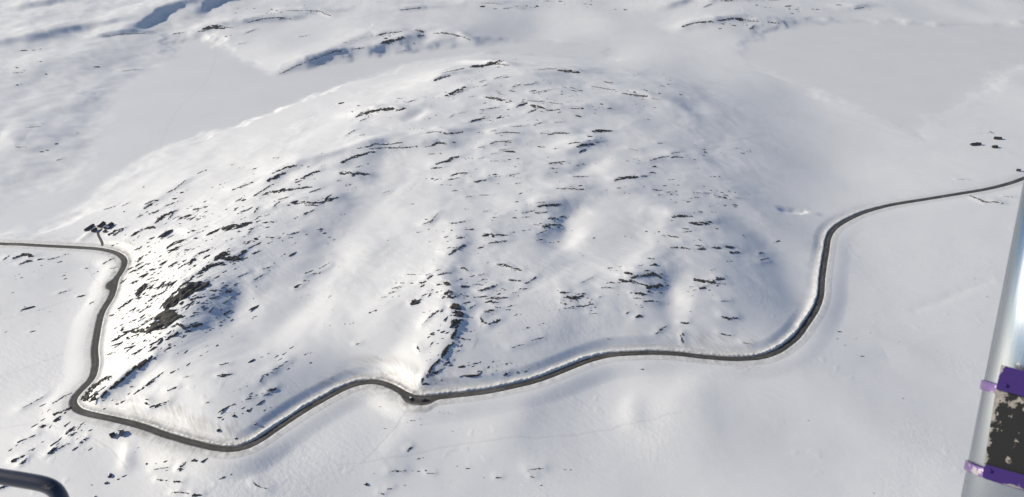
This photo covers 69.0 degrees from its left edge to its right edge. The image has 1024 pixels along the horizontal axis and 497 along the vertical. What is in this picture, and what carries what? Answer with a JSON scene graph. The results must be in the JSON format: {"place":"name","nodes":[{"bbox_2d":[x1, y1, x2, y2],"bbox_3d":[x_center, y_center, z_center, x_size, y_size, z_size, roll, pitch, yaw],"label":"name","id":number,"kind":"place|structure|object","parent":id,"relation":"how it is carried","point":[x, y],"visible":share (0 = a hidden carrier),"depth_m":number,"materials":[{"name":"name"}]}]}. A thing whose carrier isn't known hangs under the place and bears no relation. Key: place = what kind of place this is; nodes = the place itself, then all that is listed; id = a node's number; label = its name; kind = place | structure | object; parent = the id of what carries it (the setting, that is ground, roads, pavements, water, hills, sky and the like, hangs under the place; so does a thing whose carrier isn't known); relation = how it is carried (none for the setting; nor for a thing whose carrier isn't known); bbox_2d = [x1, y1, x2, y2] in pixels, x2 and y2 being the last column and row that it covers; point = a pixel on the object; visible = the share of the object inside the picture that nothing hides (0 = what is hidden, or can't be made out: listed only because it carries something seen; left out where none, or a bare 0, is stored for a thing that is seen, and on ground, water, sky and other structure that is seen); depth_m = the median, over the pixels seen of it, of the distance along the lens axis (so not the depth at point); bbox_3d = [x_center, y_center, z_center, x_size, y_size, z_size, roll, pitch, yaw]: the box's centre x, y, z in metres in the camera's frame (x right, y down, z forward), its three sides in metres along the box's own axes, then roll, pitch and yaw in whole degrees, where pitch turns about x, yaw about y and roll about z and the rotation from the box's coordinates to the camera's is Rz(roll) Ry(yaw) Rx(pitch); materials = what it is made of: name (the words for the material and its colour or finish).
{"place":"outdoors","nodes":[
{"label":"outdoors","id":0,"kind":"place"},
{"bbox_2d":[0,468,68,496],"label":"aircraft bar","id":1,"kind":"object","parent":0,"point":[49,486],"visible":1,"depth_m":0.55,"materials":[{"name":"paint"}]},
{"bbox_2d":[76,55,828,438],"bbox_3d":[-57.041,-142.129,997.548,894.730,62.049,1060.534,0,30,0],"label":"hill","id":2,"kind":"structure","parent":0,"point":[372,221],"depth_m":769.15,"materials":[{"name":"white snow"}]},
{"bbox_2d":[80,384,95,400],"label":"rock outcrop","id":3,"kind":"object","parent":2,"relation":"on","point":[86,395],"visible":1,"depth_m":595.80,"materials":[{"name":"grey stone"}]},
{"bbox_2d":[85,393,97,400],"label":"rock outcrop","id":4,"kind":"object","parent":2,"relation":"on","point":[93,397],"visible":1,"depth_m":588.92,"materials":[{"name":"grey stone"}]},
{"bbox_2d":[88,376,111,389],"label":"rock outcrop","id":5,"kind":"object","parent":2,"relation":"on","point":[99,381],"visible":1,"depth_m":605.65,"materials":[{"name":"grey stone"}]},
{"bbox_2d":[97,228,103,245],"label":"cabin lane","id":6,"kind":"structure","parent":2,"relation":"on","point":[100,239],"depth_m":815.89,"materials":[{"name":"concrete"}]},
{"bbox_2d":[100,377,125,397],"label":"rock outcrop","id":7,"kind":"object","parent":2,"relation":"on","point":[115,384],"visible":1,"depth_m":594.11,"materials":[{"name":"grey stone"}]},
{"bbox_2d":[122,328,151,333],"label":"rock outcrop","id":8,"kind":"object","parent":2,"relation":"on","point":[137,331],"visible":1,"depth_m":647.64,"materials":[{"name":"grey stone"}]},
{"bbox_2d":[124,355,151,377],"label":"rock outcrop","id":9,"kind":"object","parent":2,"relation":"on","point":[141,364],"visible":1,"depth_m":606.50,"materials":[{"name":"grey stone"}]},
{"bbox_2d":[134,283,149,295],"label":"rock outcrop","id":10,"kind":"object","parent":2,"relation":"on","point":[141,289],"visible":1,"depth_m":705.30,"materials":[{"name":"grey stone"}]},
{"bbox_2d":[154,211,172,223],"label":"rock outcrop","id":11,"kind":"object","parent":2,"relation":"on","point":[161,217],"visible":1,"depth_m":835.70,"materials":[{"name":"grey stone"}]},
{"bbox_2d":[146,309,181,333],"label":"rock outcrop","id":12,"kind":"object","parent":2,"relation":"on","point":[166,318],"visible":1,"depth_m":646.36,"materials":[{"name":"grey stone"}]},
{"bbox_2d":[159,287,181,308],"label":"rock outcrop","id":13,"kind":"object","parent":2,"relation":"on","point":[179,288],"visible":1,"depth_m":673.94,"materials":[{"name":"grey stone"}]},
{"bbox_2d":[167,239,184,247],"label":"rock outcrop","id":14,"kind":"object","parent":2,"relation":"on","point":[179,241],"visible":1,"depth_m":765.27,"materials":[{"name":"grey stone"}]},
{"bbox_2d":[163,286,194,309],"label":"rock outcrop","id":15,"kind":"object","parent":2,"relation":"on","point":[172,300],"visible":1,"depth_m":666.31,"materials":[{"name":"grey stone"}]},
{"bbox_2d":[176,322,185,329],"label":"rock outcrop","id":16,"kind":"object","parent":2,"relation":"on","point":[181,326],"visible":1,"depth_m":638.15,"materials":[{"name":"grey stone"}]},
{"bbox_2d":[179,275,193,286],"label":"rock outcrop","id":17,"kind":"object","parent":2,"relation":"on","point":[184,283],"visible":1,"depth_m":684.16,"materials":[{"name":"grey stone"}]},
{"bbox_2d":[178,281,209,292],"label":"rock outcrop","id":18,"kind":"object","parent":2,"relation":"on","point":[197,286],"visible":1,"depth_m":677.94,"materials":[{"name":"grey stone"}]},
{"bbox_2d":[186,323,202,328],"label":"rock outcrop","id":19,"kind":"object","parent":2,"relation":"on","point":[196,325],"visible":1,"depth_m":642.10,"materials":[{"name":"grey stone"}]},
{"bbox_2d":[201,262,224,270],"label":"rock outcrop","id":20,"kind":"object","parent":2,"relation":"on","point":[209,266],"visible":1,"depth_m":705.70,"materials":[{"name":"grey stone"}]},
{"bbox_2d":[214,251,229,260],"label":"rock outcrop","id":21,"kind":"object","parent":2,"relation":"on","point":[220,255],"visible":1,"depth_m":717.33,"materials":[{"name":"grey stone"}]},
{"bbox_2d":[220,255,240,262],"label":"rock outcrop","id":22,"kind":"object","parent":2,"relation":"on","point":[234,257],"visible":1,"depth_m":714.90,"materials":[{"name":"grey stone"}]},
{"bbox_2d":[222,224,240,230],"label":"rock outcrop","id":23,"kind":"object","parent":2,"relation":"on","point":[229,227],"visible":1,"depth_m":768.85,"materials":[{"name":"grey stone"}]},
{"bbox_2d":[236,222,251,228],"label":"rock outcrop","id":24,"kind":"object","parent":2,"relation":"on","point":[241,225],"visible":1,"depth_m":770.26,"materials":[{"name":"grey stone"}]},
{"bbox_2d":[262,189,285,195],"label":"rock outcrop","id":25,"kind":"object","parent":2,"relation":"on","point":[266,193],"visible":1,"depth_m":837.89,"materials":[{"name":"grey stone"}]},
{"bbox_2d":[267,172,284,181],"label":"rock outcrop","id":26,"kind":"object","parent":2,"relation":"on","point":[275,176],"visible":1,"depth_m":869.90,"materials":[{"name":"grey stone"}]},
{"bbox_2d":[273,164,296,173],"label":"rock outcrop","id":27,"kind":"object","parent":2,"relation":"on","point":[284,168],"visible":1,"depth_m":883.50,"materials":[{"name":"grey stone"}]},
{"bbox_2d":[283,186,311,191],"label":"rock outcrop","id":28,"kind":"object","parent":2,"relation":"on","point":[290,189],"visible":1,"depth_m":838.26,"materials":[{"name":"grey stone"}]},
{"bbox_2d":[300,170,319,178],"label":"rock outcrop","id":29,"kind":"object","parent":2,"relation":"on","point":[310,174],"visible":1,"depth_m":867.48,"materials":[{"name":"grey stone"}]},
{"bbox_2d":[309,197,338,204],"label":"rock outcrop","id":30,"kind":"object","parent":2,"relation":"on","point":[328,199],"visible":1,"depth_m":810.47,"materials":[{"name":"grey stone"}]},
{"bbox_2d":[340,151,374,162],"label":"rock outcrop","id":31,"kind":"object","parent":2,"relation":"on","point":[351,157],"visible":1,"depth_m":904.44,"materials":[{"name":"grey stone"}]},
{"bbox_2d":[356,110,375,116],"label":"rock outcrop","id":32,"kind":"object","parent":2,"relation":"on","point":[366,112],"visible":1,"depth_m":1043.10,"materials":[{"name":"grey stone"}]},
{"bbox_2d":[357,142,402,148],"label":"rock outcrop","id":33,"kind":"object","parent":2,"relation":"on","point":[382,144],"visible":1,"depth_m":924.84,"materials":[{"name":"grey stone"}]},
{"bbox_2d":[369,146,416,148],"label":"rock outcrop","id":34,"kind":"object","parent":2,"relation":"on","point":[391,147],"visible":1,"depth_m":923.04,"materials":[{"name":"grey stone"}]},
{"bbox_2d":[410,299,420,305],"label":"rock outcrop","id":35,"kind":"object","parent":2,"relation":"on","point":[413,302],"visible":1,"depth_m":659.51,"materials":[{"name":"grey stone"}]},
{"bbox_2d":[426,359,439,377],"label":"rock outcrop","id":36,"kind":"object","parent":2,"relation":"on","point":[431,368],"visible":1,"depth_m":605.87,"materials":[{"name":"grey stone"}]},
{"bbox_2d":[435,156,458,164],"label":"rock outcrop","id":37,"kind":"object","parent":2,"relation":"on","point":[450,159],"visible":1,"depth_m":894.78,"materials":[{"name":"grey stone"}]},
{"bbox_2d":[441,341,453,357],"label":"rock outcrop","id":38,"kind":"object","parent":2,"relation":"on","point":[445,351],"visible":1,"depth_m":617.17,"materials":[{"name":"grey stone"}]},
{"bbox_2d":[450,329,456,339],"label":"rock outcrop","id":39,"kind":"object","parent":2,"relation":"on","point":[454,333],"visible":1,"depth_m":628.17,"materials":[{"name":"grey stone"}]},
{"bbox_2d":[449,319,458,327],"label":"rock outcrop","id":40,"kind":"object","parent":2,"relation":"on","point":[454,322],"visible":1,"depth_m":635.18,"materials":[{"name":"grey stone"}]},
{"bbox_2d":[449,303,461,310],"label":"rock outcrop","id":41,"kind":"object","parent":2,"relation":"on","point":[455,306],"visible":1,"depth_m":649.01,"materials":[{"name":"grey stone"}]},
{"bbox_2d":[446,86,465,96],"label":"rock outcrop","id":42,"kind":"object","parent":2,"relation":"on","point":[450,93],"visible":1,"depth_m":1096.03,"materials":[{"name":"grey stone"}]},
{"bbox_2d":[450,311,464,316],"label":"rock outcrop","id":43,"kind":"object","parent":2,"relation":"on","point":[459,314],"visible":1,"depth_m":643.89,"materials":[{"name":"grey stone"}]},
{"bbox_2d":[469,64,490,67],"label":"rock outcrop","id":44,"kind":"object","parent":2,"relation":"on","point":[476,66],"visible":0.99,"depth_m":1235.72,"materials":[{"name":"grey stone"}]},
{"bbox_2d":[485,60,501,64],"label":"rock outcrop","id":45,"kind":"object","parent":2,"relation":"on","point":[492,63],"visible":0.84,"depth_m":1259.45,"materials":[{"name":"grey stone"}]},
{"bbox_2d":[486,96,503,100],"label":"rock outcrop","id":46,"kind":"object","parent":2,"relation":"on","point":[498,99],"visible":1,"depth_m":1070.07,"materials":[{"name":"grey stone"}]},
{"bbox_2d":[537,203,559,206],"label":"rock outcrop","id":47,"kind":"object","parent":2,"relation":"on","point":[552,204],"visible":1,"depth_m":798.46,"materials":[{"name":"grey stone"}]},
{"bbox_2d":[557,70,579,72],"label":"rock outcrop","id":48,"kind":"object","parent":2,"relation":"on","point":[565,71],"visible":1,"depth_m":1200.76,"materials":[{"name":"grey stone"}]},
{"bbox_2d":[563,294,582,299],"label":"rock outcrop","id":49,"kind":"object","parent":2,"relation":"on","point":[574,297],"visible":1,"depth_m":668.38,"materials":[{"name":"grey stone"}]},
{"bbox_2d":[576,143,593,147],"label":"rock outcrop","id":50,"kind":"object","parent":2,"relation":"on","point":[585,144],"visible":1,"depth_m":929.21,"materials":[{"name":"grey stone"}]},
{"bbox_2d":[592,129,611,132],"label":"rock outcrop","id":51,"kind":"object","parent":2,"relation":"on","point":[600,130],"visible":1,"depth_m":983.50,"materials":[{"name":"grey stone"}]},
{"bbox_2d":[615,176,637,180],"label":"rock outcrop","id":52,"kind":"object","parent":2,"relation":"on","point":[628,177],"visible":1,"depth_m":859.34,"materials":[{"name":"grey stone"}]},
{"bbox_2d":[630,272,661,278],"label":"rock outcrop","id":53,"kind":"object","parent":2,"relation":"on","point":[650,274],"visible":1,"depth_m":694.17,"materials":[{"name":"grey stone"}]},
{"bbox_2d":[646,284,663,288],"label":"rock outcrop","id":54,"kind":"object","parent":2,"relation":"on","point":[655,286],"visible":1,"depth_m":687.51,"materials":[{"name":"grey stone"}]},
{"bbox_2d":[672,214,692,217],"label":"rock outcrop","id":55,"kind":"object","parent":2,"relation":"on","point":[679,215],"visible":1,"depth_m":789.67,"materials":[{"name":"grey stone"}]},
{"bbox_2d":[689,221,711,225],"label":"rock outcrop","id":56,"kind":"object","parent":2,"relation":"on","point":[697,224],"visible":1,"depth_m":785.15,"materials":[{"name":"grey stone"}]},
{"bbox_2d":[693,278,715,283],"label":"rock outcrop","id":57,"kind":"object","parent":2,"relation":"on","point":[703,281],"visible":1,"depth_m":698.23,"materials":[{"name":"grey stone"}]},
{"bbox_2d":[0,0,1023,496],"bbox_3d":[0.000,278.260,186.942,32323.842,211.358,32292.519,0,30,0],"label":"ground","id":58,"kind":"structure","parent":0,"point":[912,308],"depth_m":699.27,"materials":[{"name":"white snow"}]},
{"bbox_2d":[13,253,32,258],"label":"rock outcrop","id":59,"kind":"object","parent":58,"relation":"on","point":[26,254],"visible":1,"depth_m":784.40,"materials":[{"name":"grey stone"}]},
{"bbox_2d":[83,224,94,230],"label":"cabin","id":60,"kind":"object","parent":58,"relation":"on","point":[89,227],"visible":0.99,"depth_m":834.43,"materials":[{"name":"brick"}]},
{"bbox_2d":[97,221,105,227],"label":"cabin","id":61,"kind":"object","parent":58,"relation":"on","point":[101,224],"visible":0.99,"depth_m":836.55,"materials":[{"name":"brick"}]},
{"bbox_2d":[104,222,113,229],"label":"cabin","id":62,"kind":"object","parent":58,"relation":"on","point":[109,225],"visible":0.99,"depth_m":832.56,"materials":[{"name":"brick"}]},
{"bbox_2d":[117,429,123,435],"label":"hut","id":63,"kind":"object","parent":58,"relation":"on","point":[120,432],"visible":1,"depth_m":559.56,"materials":[{"name":"white"}]},
{"bbox_2d":[149,402,166,407],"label":"rock outcrop","id":64,"kind":"object","parent":58,"relation":"on","point":[156,405],"visible":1,"depth_m":577.96,"materials":[{"name":"grey stone"}]},
{"bbox_2d":[202,24,225,30],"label":"rock outcrop","id":65,"kind":"object","parent":58,"relation":"on","point":[214,26],"visible":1,"depth_m":1615.15,"materials":[{"name":"grey stone"}]},
{"bbox_2d":[382,36,404,44],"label":"rock outcrop","id":66,"kind":"object","parent":58,"relation":"on","point":[391,40],"visible":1,"depth_m":1509.88,"materials":[{"name":"grey stone"}]},
{"bbox_2d":[3,0,1012,494],"bbox_3d":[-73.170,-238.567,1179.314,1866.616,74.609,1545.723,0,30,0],"label":"stones","id":67,"kind":"object","parent":58,"relation":"on","point":[333,240],"visible":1,"depth_m":728.52,"materials":[{"name":"grey stone"}]},
{"bbox_2d":[0,173,1023,445],"bbox_3d":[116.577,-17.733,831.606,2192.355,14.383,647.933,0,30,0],"label":"snow bank","id":68,"kind":"structure","parent":58,"relation":"on","point":[392,379],"depth_m":629.24,"materials":[{"name":"white snow"}]},
{"bbox_2d":[0,180,1023,458],"bbox_3d":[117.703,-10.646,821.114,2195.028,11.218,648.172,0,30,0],"label":"snow bank","id":69,"kind":"structure","parent":58,"relation":"on","point":[406,406],"depth_m":620.26,"materials":[{"name":"white snow"}]},
{"bbox_2d":[682,21,711,26],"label":"rock outcrop","id":70,"kind":"object","parent":58,"relation":"on","point":[697,22],"visible":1,"depth_m":1640.02,"materials":[{"name":"grey stone"}]},
{"bbox_2d":[969,195,993,202],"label":"rock outcrop","id":71,"kind":"object","parent":58,"relation":"on","point":[980,199],"visible":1,"depth_m":895.69,"materials":[{"name":"grey stone"}]},
{"bbox_2d":[0,19,1023,233],"bbox_3d":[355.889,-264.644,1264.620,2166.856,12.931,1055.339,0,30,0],"label":"frozen lake","id":72,"kind":"structure","parent":0,"point":[902,74],"depth_m":1360.48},
{"bbox_2d":[0,177,1023,451],"bbox_3d":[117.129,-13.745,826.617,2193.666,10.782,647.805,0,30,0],"label":"road","id":73,"kind":"structure","parent":0,"point":[402,393],"depth_m":629.59,"materials":[{"name":"grey asphalt"}]},
{"bbox_2d":[961,182,1023,496],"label":"aircraft strut","id":74,"kind":"object","parent":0,"point":[994,465],"visible":1,"depth_m":0.70,"materials":[{"name":"silver metal"}]}
]}

